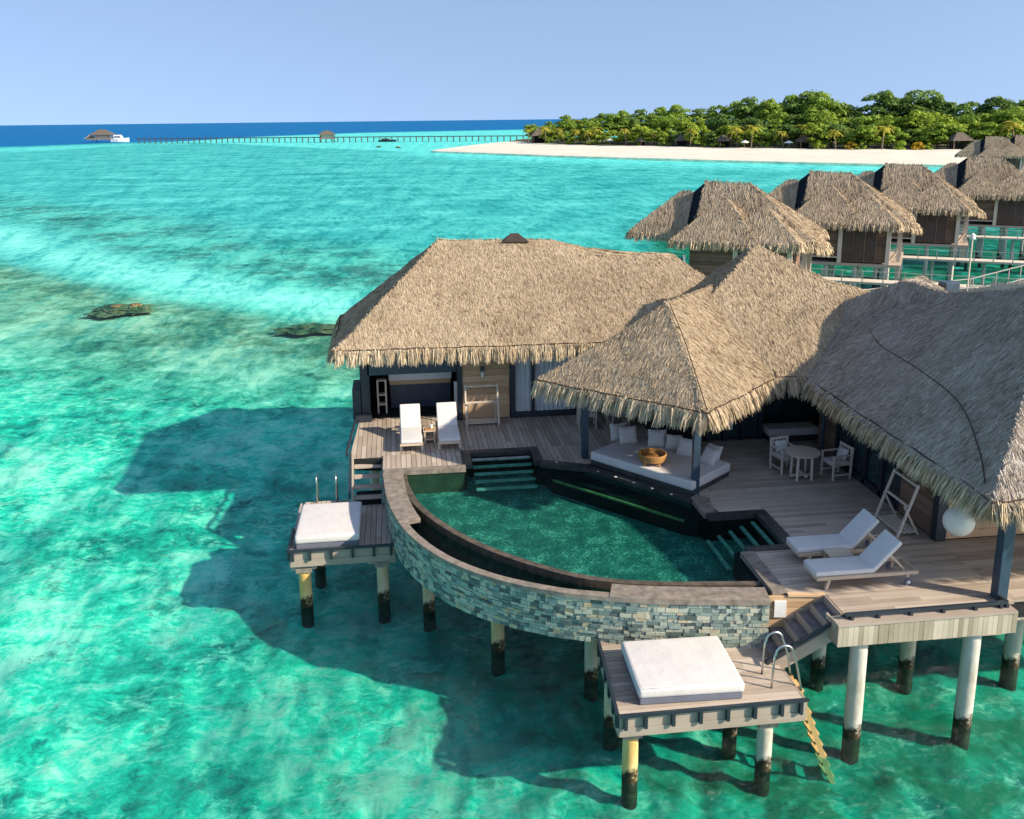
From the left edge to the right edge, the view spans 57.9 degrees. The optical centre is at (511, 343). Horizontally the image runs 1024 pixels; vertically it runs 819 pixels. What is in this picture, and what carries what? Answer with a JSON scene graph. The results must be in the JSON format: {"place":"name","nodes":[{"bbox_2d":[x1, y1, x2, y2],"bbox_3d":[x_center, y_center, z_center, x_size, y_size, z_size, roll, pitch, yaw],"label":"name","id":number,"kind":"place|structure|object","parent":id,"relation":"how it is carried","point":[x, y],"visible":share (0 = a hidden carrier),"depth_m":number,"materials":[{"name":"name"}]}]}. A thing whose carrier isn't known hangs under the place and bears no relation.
{"place":"outdoors","nodes":[
{"label":"outdoors","id":0,"kind":"place"},
{"bbox_2d":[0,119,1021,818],"bbox_3d":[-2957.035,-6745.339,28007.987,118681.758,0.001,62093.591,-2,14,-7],"label":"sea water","id":1,"kind":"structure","parent":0,"point":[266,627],"depth_m":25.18,"materials":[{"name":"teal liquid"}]},
{"bbox_2d":[83,303,154,317],"bbox_3d":[-25.909,-2.328,61.746,4.478,0.548,4.520,-2,14,-7],"label":"reef rock","id":2,"kind":"object","parent":1,"relation":"in","point":[106,310],"visible":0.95,"depth_m":60.98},
{"bbox_2d":[270,323,334,334],"bbox_3d":[-11.813,-0.960,55.477,5.602,0.398,2.927,-2,14,-7],"label":"reef rock","id":3,"kind":"object","parent":1,"relation":"in","point":[323,328],"visible":0.77,"depth_m":54.92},
{"bbox_2d":[0,118,1023,818],"bbox_3d":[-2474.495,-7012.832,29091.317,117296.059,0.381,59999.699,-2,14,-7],"label":"sea","id":4,"kind":"structure","parent":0,"point":[84,734],"depth_m":27.13,"materials":[{"name":"liquid"}]},
{"bbox_2d":[84,129,116,141],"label":"islet hut","id":5,"kind":"object","parent":4,"relation":"on","point":[101,134],"visible":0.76,"depth_m":644.78,"materials":[{"name":"brown wood"}]},
{"bbox_2d":[295,567,314,627],"bbox_3d":[-5.153,6.754,23.314,0.388,2.600,0.356,-2,14,-7],"label":"concrete pile","id":6,"kind":"object","parent":4,"relation":"on","point":[305,588],"visible":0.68,"depth_m":23.07,"materials":[{"name":"stone"}]},
{"bbox_2d":[314,565,326,588],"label":"concrete pile","id":7,"kind":"object","parent":4,"relation":"on","point":[320,582],"visible":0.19,"depth_m":25.20,"materials":[{"name":"stone"}]},
{"bbox_2d":[287,500,395,569],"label":"bathing platform","id":8,"kind":"structure","parent":7,"relation":"on","point":[375,545],"depth_m":22.91,"materials":[{"name":"brown wood"}]},
{"bbox_2d":[295,501,361,548],"bbox_3d":[-4.682,4.641,23.814,1.580,0.340,2.050,-2,14,-7],"label":"daybed","id":9,"kind":"object","parent":8,"relation":"on","point":[323,525],"visible":1,"depth_m":23.34,"materials":[{"name":"white fabric"}]},
{"bbox_2d":[348,453,384,504],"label":"timber stairs","id":10,"kind":"structure","parent":8,"relation":"on","point":[369,497],"depth_m":25.69,"materials":[{"name":"brown wood"}]},
{"bbox_2d":[136,135,524,143],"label":"jetty","id":11,"kind":"object","parent":4,"relation":"on","point":[325,139],"visible":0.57,"depth_m":566.40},
{"bbox_2d":[374,561,390,623],"bbox_3d":[-3.248,6.667,23.539,0.375,2.620,0.345,-2,14,-7],"label":"concrete pile","id":12,"kind":"object","parent":4,"relation":"on","point":[384,610],"visible":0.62,"depth_m":23.32,"materials":[{"name":"stone"}]},
{"bbox_2d":[422,585,435,631],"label":"concrete pile","id":13,"kind":"object","parent":4,"relation":"on","point":[429,619],"visible":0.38,"depth_m":22.87,"materials":[{"name":"stone"}]},
{"bbox_2d":[491,622,504,676],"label":"concrete pile","id":14,"kind":"object","parent":4,"relation":"on","point":[498,648],"visible":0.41,"depth_m":21.11,"materials":[{"name":"stone"}]},
{"bbox_2d":[584,641,597,701],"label":"concrete pile","id":15,"kind":"object","parent":4,"relation":"on","point":[590,675],"visible":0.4,"depth_m":19.95,"materials":[{"name":"stone"}]},
{"bbox_2d":[603,685,616,750],"bbox_3d":[1.980,7.748,18.606,0.350,2.730,0.322,-2,14,-7],"label":"concrete pile","id":16,"kind":"object","parent":4,"relation":"on","point":[609,738],"visible":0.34,"depth_m":18.48,"materials":[{"name":"stone"}]},
{"bbox_2d":[597,640,809,737],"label":"bathing platform","id":17,"kind":"structure","parent":16,"relation":"on","point":[762,702],"depth_m":16.66,"materials":[{"name":"brown wood"}]},
{"bbox_2d":[621,636,743,704],"bbox_3d":[3.162,6.108,17.400,1.950,0.340,1.620,-2,14,-5],"label":"daybed","id":18,"kind":"object","parent":17,"relation":"on","point":[677,670],"visible":1,"depth_m":17.06,"materials":[{"name":"white fabric"}]},
{"bbox_2d":[761,631,834,783],"bbox_3d":[5.511,7.098,17.549,1.568,3.446,0.549,-1,14,-2],"label":"swim ladder","id":19,"kind":"object","parent":17,"relation":"attached to","point":[820,754],"visible":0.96,"depth_m":17.44,"materials":[{"name":"metal"}]},
{"bbox_2d":[621,736,642,809],"bbox_3d":[2.163,8.189,17.057,0.362,2.600,0.334,-2,14,-7],"label":"concrete pile","id":20,"kind":"object","parent":4,"relation":"on","point":[629,773],"visible":0.75,"depth_m":16.85,"materials":[{"name":"concrete"}]},
{"bbox_2d":[721,727,736,759],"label":"concrete pile","id":21,"kind":"object","parent":4,"relation":"on","point":[729,743],"visible":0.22,"depth_m":18.20,"materials":[{"name":"concrete"}]},
{"bbox_2d":[625,179,833,276],"bbox_3d":[15.099,-3.806,49.711,18.820,9.744,9.231,5,15,23],"label":"overwater bungalow","id":22,"kind":"object","parent":4,"relation":"on","point":[713,225],"visible":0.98,"depth_m":49.26,"materials":[{"name":"plant"}]},
{"bbox_2d":[753,723,778,796],"bbox_3d":[4.686,8.097,17.339,0.362,2.590,0.334,-2,14,-7],"label":"concrete pile","id":23,"kind":"object","parent":4,"relation":"on","point":[761,784],"visible":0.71,"depth_m":17.13,"materials":[{"name":"concrete"}]},
{"bbox_2d":[809,644,826,691],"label":"concrete pile","id":24,"kind":"object","parent":4,"relation":"on","point":[816,679],"visible":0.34,"depth_m":20.37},
{"bbox_2d":[841,645,867,764],"bbox_3d":[6.661,7.322,18.092,0.343,3.700,0.343,-2,14,-7],"label":"concrete pile","id":25,"kind":"object","parent":4,"relation":"on","point":[853,709],"visible":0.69,"depth_m":17.88,"materials":[{"name":"concrete"}]},
{"bbox_2d":[769,169,1023,289],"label":"overwater bungalow","id":26,"kind":"object","parent":4,"relation":"on","point":[859,220],"visible":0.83,"depth_m":56.89,"materials":[{"name":"plant"}]},
{"bbox_2d":[842,225,852,259],"bbox_3d":[20.666,-6.268,56.940,0.530,2.200,0.017,5,15,23],"label":"door panel","id":27,"kind":"structure","parent":26,"relation":"in","point":[848,236],"depth_m":56.98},
{"bbox_2d":[853,226,864,259],"bbox_3d":[21.261,-6.212,56.683,0.530,2.200,0.017,5,15,23],"label":"door panel","id":28,"kind":"structure","parent":26,"relation":"in","point":[859,236],"depth_m":56.72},
{"bbox_2d":[864,227,875,260],"bbox_3d":[21.855,-6.156,56.427,0.530,2.200,0.017,5,15,23],"label":"door panel","id":29,"kind":"structure","parent":26,"relation":"in","point":[871,236],"depth_m":56.45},
{"bbox_2d":[896,641,916,694],"bbox_3d":[8.680,6.758,20.321,0.333,3.700,0.333,-2,14,-7],"label":"concrete pile","id":30,"kind":"object","parent":4,"relation":"on","point":[905,669],"visible":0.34,"depth_m":20.28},
{"bbox_2d":[857,162,1023,289],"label":"overwater bungalow","id":31,"kind":"object","parent":4,"relation":"on","point":[937,206],"visible":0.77,"depth_m":65.00,"materials":[{"name":"plant"}]},
{"bbox_2d":[926,212,936,240],"bbox_3d":[29.438,-8.306,64.944,0.530,2.200,0.017,5,15,23],"label":"door panel","id":32,"kind":"structure","parent":31,"relation":"in","point":[931,226],"depth_m":64.98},
{"bbox_2d":[936,213,946,241],"bbox_3d":[30.032,-8.251,64.687,0.530,2.200,0.017,5,15,23],"label":"door panel","id":33,"kind":"structure","parent":31,"relation":"in","point":[941,227],"depth_m":64.72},
{"bbox_2d":[863,265,1023,289],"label":"walkway","id":34,"kind":"structure","parent":4,"relation":"on","point":[1019,281],"depth_m":49.27,"materials":[{"name":"grey wood"}]},
{"bbox_2d":[950,635,981,749],"bbox_3d":[8.963,7.229,18.366,0.343,3.700,0.343,-2,14,-7],"label":"concrete pile","id":35,"kind":"object","parent":4,"relation":"on","point":[965,692],"visible":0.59,"depth_m":18.15,"materials":[{"name":"concrete"}]},
{"bbox_2d":[935,155,1023,272],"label":"overwater bungalow","id":36,"kind":"object","parent":4,"relation":"on","point":[992,187],"visible":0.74,"depth_m":75.57,"materials":[{"name":"plant"}]},
{"bbox_2d":[954,136,1023,173],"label":"overwater bungalow","id":37,"kind":"object","parent":4,"relation":"on","point":[1010,152],"visible":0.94,"depth_m":145.40,"materials":[{"name":"plant"}]},
{"bbox_2d":[998,620,1023,691],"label":"concrete pile","id":38,"kind":"object","parent":4,"relation":"on","point":[1010,661],"visible":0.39,"depth_m":20.27,"materials":[{"name":"concrete"}]},
{"bbox_2d":[0,0,1023,124],"label":"sky","id":39,"kind":"structure","parent":0,"point":[63,62],"materials":[{"name":"blue"}]},
{"bbox_2d":[429,141,966,167],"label":"beach","id":40,"kind":"structure","parent":0,"point":[936,158],"depth_m":285.64,"materials":[{"name":"sand"}]},
{"bbox_2d":[947,132,974,148],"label":"beach hut","id":41,"kind":"object","parent":40,"relation":"on","point":[961,137],"visible":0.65,"depth_m":285.16,"materials":[{"name":"plant"}]},
{"bbox_2d":[513,135,1011,148],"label":"island ground","id":42,"kind":"structure","parent":0,"point":[840,146],"depth_m":344.92,"materials":[{"name":"soil"}]},
{"bbox_2d":[602,112,632,143],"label":"broadleaf tree","id":43,"kind":"object","parent":42,"relation":"on","point":[618,122],"visible":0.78,"depth_m":383.74,"materials":[{"name":"green plant"}]},
{"bbox_2d":[624,124,656,140],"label":"broadleaf tree","id":44,"kind":"object","parent":42,"relation":"on","point":[634,134],"visible":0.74,"depth_m":362.34,"materials":[{"name":"green plant"}]},
{"bbox_2d":[630,109,656,130],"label":"broadleaf tree","id":45,"kind":"object","parent":42,"relation":"on","point":[642,116],"visible":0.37,"depth_m":387.54,"materials":[{"name":"green plant"}]},
{"bbox_2d":[656,117,685,143],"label":"broadleaf tree","id":46,"kind":"object","parent":42,"relation":"on","point":[665,123],"visible":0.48,"depth_m":365.00,"materials":[{"name":"green plant"}]},
{"bbox_2d":[660,104,691,129],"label":"broadleaf tree","id":47,"kind":"object","parent":42,"relation":"on","point":[675,110],"visible":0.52,"depth_m":378.49,"materials":[{"name":"green plant"}]},
{"bbox_2d":[675,116,706,144],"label":"broadleaf tree","id":48,"kind":"object","parent":42,"relation":"on","point":[683,124],"visible":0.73,"depth_m":354.39,"materials":[{"name":"green plant"}]},
{"bbox_2d":[681,125,710,146],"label":"broadleaf tree","id":49,"kind":"object","parent":42,"relation":"on","point":[703,129],"visible":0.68,"depth_m":341.10,"materials":[{"name":"green plant"}]},
{"bbox_2d":[708,114,745,135],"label":"broadleaf tree","id":50,"kind":"object","parent":42,"relation":"on","point":[719,121],"visible":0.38,"depth_m":346.45,"materials":[{"name":"green plant"}]},
{"bbox_2d":[714,124,742,146],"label":"broadleaf tree","id":51,"kind":"object","parent":42,"relation":"on","point":[724,128],"visible":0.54,"depth_m":333.46,"materials":[{"name":"green plant"}]},
{"bbox_2d":[732,96,771,121],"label":"broadleaf tree","id":52,"kind":"object","parent":42,"relation":"on","point":[751,106],"visible":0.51,"depth_m":353.94,"materials":[{"name":"green plant"}]},
{"bbox_2d":[753,98,789,124],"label":"broadleaf tree","id":53,"kind":"object","parent":42,"relation":"on","point":[761,114],"visible":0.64,"depth_m":345.54,"materials":[{"name":"green plant"}]},
{"bbox_2d":[766,112,794,145],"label":"broadleaf tree","id":54,"kind":"object","parent":42,"relation":"on","point":[779,120],"visible":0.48,"depth_m":333.68,"materials":[{"name":"green plant"}]},
{"bbox_2d":[772,123,804,147],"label":"broadleaf tree","id":55,"kind":"object","parent":42,"relation":"on","point":[794,131],"visible":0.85,"depth_m":315.30,"materials":[{"name":"green plant"}]},
{"bbox_2d":[769,94,812,114],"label":"broadleaf tree","id":56,"kind":"object","parent":42,"relation":"on","point":[794,97],"visible":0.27,"depth_m":345.75,"materials":[{"name":"green plant"}]},
{"bbox_2d":[779,89,817,119],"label":"broadleaf tree","id":57,"kind":"object","parent":42,"relation":"on","point":[804,95],"visible":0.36,"depth_m":341.85,"materials":[{"name":"green plant"}]},
{"bbox_2d":[795,109,836,134],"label":"broadleaf tree","id":58,"kind":"object","parent":42,"relation":"on","point":[816,116],"visible":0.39,"depth_m":325.88,"materials":[{"name":"green plant"}]},
{"bbox_2d":[802,122,832,143],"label":"broadleaf tree","id":59,"kind":"object","parent":42,"relation":"on","point":[816,128],"visible":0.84,"depth_m":306.64,"materials":[{"name":"green plant"}]},
{"bbox_2d":[798,91,842,119],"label":"broadleaf tree","id":60,"kind":"object","parent":42,"relation":"on","point":[822,103],"visible":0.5,"depth_m":333.70,"materials":[{"name":"green plant"}]},
{"bbox_2d":[814,122,849,147],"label":"broadleaf tree","id":61,"kind":"object","parent":42,"relation":"on","point":[839,127],"visible":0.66,"depth_m":306.87,"materials":[{"name":"green plant"}]},
{"bbox_2d":[830,102,853,144],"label":"broadleaf tree","id":62,"kind":"object","parent":42,"relation":"on","point":[843,110],"visible":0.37,"depth_m":329.54,"materials":[{"name":"green plant"}]},
{"bbox_2d":[846,124,882,144],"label":"broadleaf tree","id":63,"kind":"object","parent":42,"relation":"on","point":[859,134],"visible":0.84,"depth_m":298.10,"materials":[{"name":"green plant"}]},
{"bbox_2d":[851,115,880,146],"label":"broadleaf tree","id":64,"kind":"object","parent":42,"relation":"on","point":[866,121],"visible":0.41,"depth_m":309.39,"materials":[{"name":"green plant"}]},
{"bbox_2d":[858,90,907,144],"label":"broadleaf tree","id":65,"kind":"object","parent":42,"relation":"on","point":[891,106],"visible":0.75,"depth_m":321.93,"materials":[{"name":"green plant"}]},
{"bbox_2d":[871,114,909,146],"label":"broadleaf tree","id":66,"kind":"object","parent":42,"relation":"on","point":[885,120],"visible":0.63,"depth_m":305.08,"materials":[{"name":"green plant"}]},
{"bbox_2d":[880,127,911,145],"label":"broadleaf tree","id":67,"kind":"object","parent":42,"relation":"on","point":[902,135],"visible":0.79,"depth_m":292.80,"materials":[{"name":"green plant"}]},
{"bbox_2d":[893,89,943,118],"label":"broadleaf tree","id":68,"kind":"object","parent":42,"relation":"on","point":[909,100],"visible":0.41,"depth_m":319.67,"materials":[{"name":"green plant"}]},
{"bbox_2d":[900,109,938,128],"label":"broadleaf tree","id":69,"kind":"object","parent":42,"relation":"on","point":[917,115],"visible":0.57,"depth_m":301.41,"materials":[{"name":"green plant"}]},
{"bbox_2d":[909,126,938,148],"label":"broadleaf tree","id":70,"kind":"object","parent":42,"relation":"on","point":[921,137],"visible":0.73,"depth_m":292.00,"materials":[{"name":"green plant"}]},
{"bbox_2d":[917,95,949,112],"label":"broadleaf tree","id":71,"kind":"object","parent":42,"relation":"on","point":[939,102],"visible":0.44,"depth_m":318.23,"materials":[{"name":"green plant"}]},
{"bbox_2d":[914,112,958,146],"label":"broadleaf tree","id":72,"kind":"object","parent":42,"relation":"on","point":[929,122],"visible":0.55,"depth_m":298.42,"materials":[{"name":"green plant"}]},
{"bbox_2d":[921,121,957,148],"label":"broadleaf tree","id":73,"kind":"object","parent":42,"relation":"on","point":[940,129],"visible":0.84,"depth_m":288.07,"materials":[{"name":"green plant"}]},
{"bbox_2d":[936,102,972,117],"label":"broadleaf tree","id":74,"kind":"object","parent":42,"relation":"on","point":[954,110],"visible":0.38,"depth_m":313.29,"materials":[{"name":"green plant"}]},
{"bbox_2d":[966,121,1006,143],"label":"broadleaf tree","id":75,"kind":"object","parent":42,"relation":"on","point":[986,128],"visible":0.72,"depth_m":284.26,"materials":[{"name":"green plant"}]},
{"bbox_2d":[974,95,1015,114],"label":"broadleaf tree","id":76,"kind":"object","parent":42,"relation":"on","point":[997,101],"visible":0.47,"depth_m":322.97,"materials":[{"name":"green plant"}]},
{"bbox_2d":[990,106,1023,134],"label":"broadleaf tree","id":77,"kind":"object","parent":42,"relation":"on","point":[1010,113],"visible":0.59,"depth_m":295.23,"materials":[{"name":"green plant"}]},
{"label":"concrete pile","id":78,"kind":"object","parent":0,"visible":0},
{"bbox_2d":[345,378,1023,646],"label":"timber deck","id":79,"kind":"structure","parent":78,"relation":"on","point":[945,594],"depth_m":21.10,"materials":[{"name":"brown wood"}]},
{"bbox_2d":[398,404,423,450],"bbox_3d":[-2.988,2.409,27.274,0.770,0.943,2.160,-2,14,-7],"label":"sun lounger","id":80,"kind":"object","parent":79,"relation":"on","point":[410,429],"visible":0.98,"depth_m":27.42,"materials":[{"name":"white fabric"}]},
{"bbox_2d":[434,402,460,448],"bbox_3d":[-1.906,2.366,27.403,0.770,0.943,2.160,-2,14,-7],"label":"sun lounger","id":81,"kind":"object","parent":79,"relation":"on","point":[446,425],"visible":0.94,"depth_m":27.55,"materials":[{"name":"white fabric"}]},
{"bbox_2d":[464,384,499,426],"bbox_3d":[-0.936,1.884,28.737,1.050,1.236,0.559,-2,14,-7],"label":"towel rack","id":82,"kind":"object","parent":79,"relation":"on","point":[481,420],"visible":1,"depth_m":28.70,"materials":[{"name":"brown wood"}]},
{"bbox_2d":[326,233,705,422],"bbox_3d":[1.144,-1.183,32.171,14.741,5.525,9.754,-2,14,-7],"label":"overwater bungalow","id":83,"kind":"object","parent":79,"relation":"on","point":[439,320],"visible":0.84,"depth_m":29.17,"materials":[{"name":"plant"}]},
{"bbox_2d":[509,354,626,417],"bbox_3d":[2.046,1.027,29.389,4.260,2.490,0.230,-2,14,-7],"label":"window","id":84,"kind":"structure","parent":83,"relation":"in","point":[522,374],"depth_m":29.31,"materials":[{"name":"paint"}]},
{"bbox_2d":[382,446,790,647],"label":"infinity pool","id":85,"kind":"structure","parent":79,"relation":"in","point":[533,541],"depth_m":21.49,"materials":[{"name":"liquid"}]},
{"bbox_2d":[591,437,729,495],"bbox_3d":[3.948,3.211,24.814,3.285,0.380,1.843,12,19,43],"label":"corner daybed","id":86,"kind":"object","parent":79,"relation":"on","point":[673,472],"visible":0.77,"depth_m":24.23,"materials":[{"name":"fabric"}]},
{"bbox_2d":[618,426,636,443],"bbox_3d":[3.240,2.544,25.891,0.520,0.480,0.170,-3,-8,-11],"label":"pillow","id":87,"kind":"object","parent":86,"relation":"on","point":[627,434],"visible":1,"depth_m":25.82,"materials":[{"name":"fabric"}]},
{"bbox_2d":[638,448,666,466],"bbox_3d":[3.688,2.997,24.317,0.754,0.291,0.749,-2,14,-7],"label":"rattan tray table","id":88,"kind":"object","parent":86,"relation":"on","point":[652,456],"visible":1,"depth_m":24.27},
{"bbox_2d":[648,429,666,445],"bbox_3d":[4.019,2.604,25.633,0.520,0.480,0.170,1,-12,7],"label":"pillow","id":89,"kind":"object","parent":86,"relation":"on","point":[656,437],"visible":1,"depth_m":25.57,"materials":[{"name":"fabric"}]},
{"bbox_2d":[665,434,681,448],"bbox_3d":[4.436,2.691,25.376,0.440,0.400,0.170,4,-6,17],"label":"pillow","id":90,"kind":"object","parent":86,"relation":"on","point":[672,441],"visible":0.8,"depth_m":25.32,"materials":[{"name":"fabric"}]},
{"bbox_2d":[676,437,691,456],"bbox_3d":[4.699,2.777,24.892,0.520,0.480,0.170,8,-10,32],"label":"pillow","id":91,"kind":"object","parent":86,"relation":"on","point":[684,446],"visible":0.75,"depth_m":24.84,"materials":[{"name":"fabric"}]},
{"bbox_2d":[700,445,720,465],"bbox_3d":[5.199,2.939,24.311,0.170,0.480,0.520,37,-11,-36],"label":"pillow","id":92,"kind":"object","parent":86,"relation":"on","point":[710,455],"visible":0.98,"depth_m":24.22,"materials":[{"name":"fabric"}]},
{"bbox_2d":[530,243,869,494],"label":"thatched pavilion","id":93,"kind":"structure","parent":79,"relation":"on","point":[735,348],"depth_m":24.55,"materials":[{"name":"plant"}]},
{"bbox_2d":[763,389,802,417],"bbox_3d":[8.016,1.240,27.619,1.450,2.000,0.050,-2,14,-7],"label":"window pane","id":94,"kind":"structure","parent":93,"relation":"in","point":[789,406],"depth_m":27.76,"materials":[{"name":"black glass"}]},
{"bbox_2d":[769,435,796,474],"bbox_3d":[7.268,2.959,24.682,0.584,0.862,0.592,-5,14,-18],"label":"dining chair","id":95,"kind":"object","parent":79,"relation":"on","point":[780,446],"visible":0.84,"depth_m":24.72,"materials":[{"name":"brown wood"}]},
{"bbox_2d":[762,421,817,442],"bbox_3d":[8.148,2.581,27.176,1.500,0.400,0.600,-2,14,-7],"label":"indoor sofa","id":96,"kind":"object","parent":79,"relation":"on","point":[802,431],"visible":0.8,"depth_m":26.94,"materials":[{"name":"fabric"}]},
{"bbox_2d":[785,445,820,481],"bbox_3d":[7.565,3.150,24.149,0.900,0.736,0.900,-2,14,-7],"label":"round table","id":97,"kind":"object","parent":79,"relation":"on","point":[798,452],"visible":1,"depth_m":24.04,"materials":[{"name":"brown wood"}]},
{"bbox_2d":[761,595,844,667],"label":"timber stairs","id":98,"kind":"structure","parent":79,"relation":"attached to","point":[805,631],"depth_m":17.90,"materials":[{"name":"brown wood"}]},
{"bbox_2d":[786,509,879,558],"bbox_3d":[7.024,4.109,19.800,2.160,0.943,0.770,-2,14,-7],"label":"sun lounger","id":99,"kind":"object","parent":79,"relation":"on","point":[855,531],"visible":0.78,"depth_m":19.68,"materials":[{"name":"white fabric"}]},
{"bbox_2d":[820,441,853,480],"bbox_3d":[8.497,3.060,24.208,0.592,0.862,0.584,-4,14,-15],"label":"dining chair","id":100,"kind":"object","parent":79,"relation":"on","point":[838,460],"visible":1,"depth_m":24.08,"materials":[{"name":"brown wood"}]},
{"bbox_2d":[823,548,853,557],"bbox_3d":[6.802,4.516,19.341,0.500,0.360,0.352,-2,14,-7],"label":"side table","id":101,"kind":"object","parent":79,"relation":"on","point":[838,552],"visible":0.63,"depth_m":19.28,"materials":[{"name":"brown wood"}]},
{"bbox_2d":[803,529,918,590],"bbox_3d":[7.075,4.356,18.778,2.160,0.943,0.770,-2,14,-7],"label":"sun lounger","id":102,"kind":"object","parent":79,"relation":"on","point":[872,558],"visible":1,"depth_m":18.63,"materials":[{"name":"white wood"}]},
{"bbox_2d":[874,468,919,537],"bbox_3d":[8.828,3.617,21.138,0.559,1.236,1.050,-2,14,-7],"label":"towel rack","id":103,"kind":"object","parent":79,"relation":"on","point":[902,524],"visible":0.97,"depth_m":21.15,"materials":[{"name":"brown wood"}]},
{"bbox_2d":[799,274,1023,600],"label":"overwater bungalow","id":104,"kind":"object","parent":79,"relation":"on","point":[918,380],"visible":0.93,"depth_m":20.74,"materials":[{"name":"plant"}]},
{"bbox_2d":[834,417,901,510],"bbox_3d":[9.044,2.466,23.428,0.140,2.330,3.320,-2,14,-7],"label":"window","id":105,"kind":"structure","parent":104,"relation":"in","point":[871,470],"depth_m":23.41,"materials":[{"name":"glass"}]},
{"bbox_2d":[942,506,974,535],"bbox_3d":[9.227,3.161,19.006,0.617,1.660,0.617,-2,14,-7],"label":"globe lantern","id":106,"kind":"object","parent":104,"relation":"hanging from","point":[955,522],"visible":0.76,"depth_m":18.92,"materials":[{"name":"white glass"}]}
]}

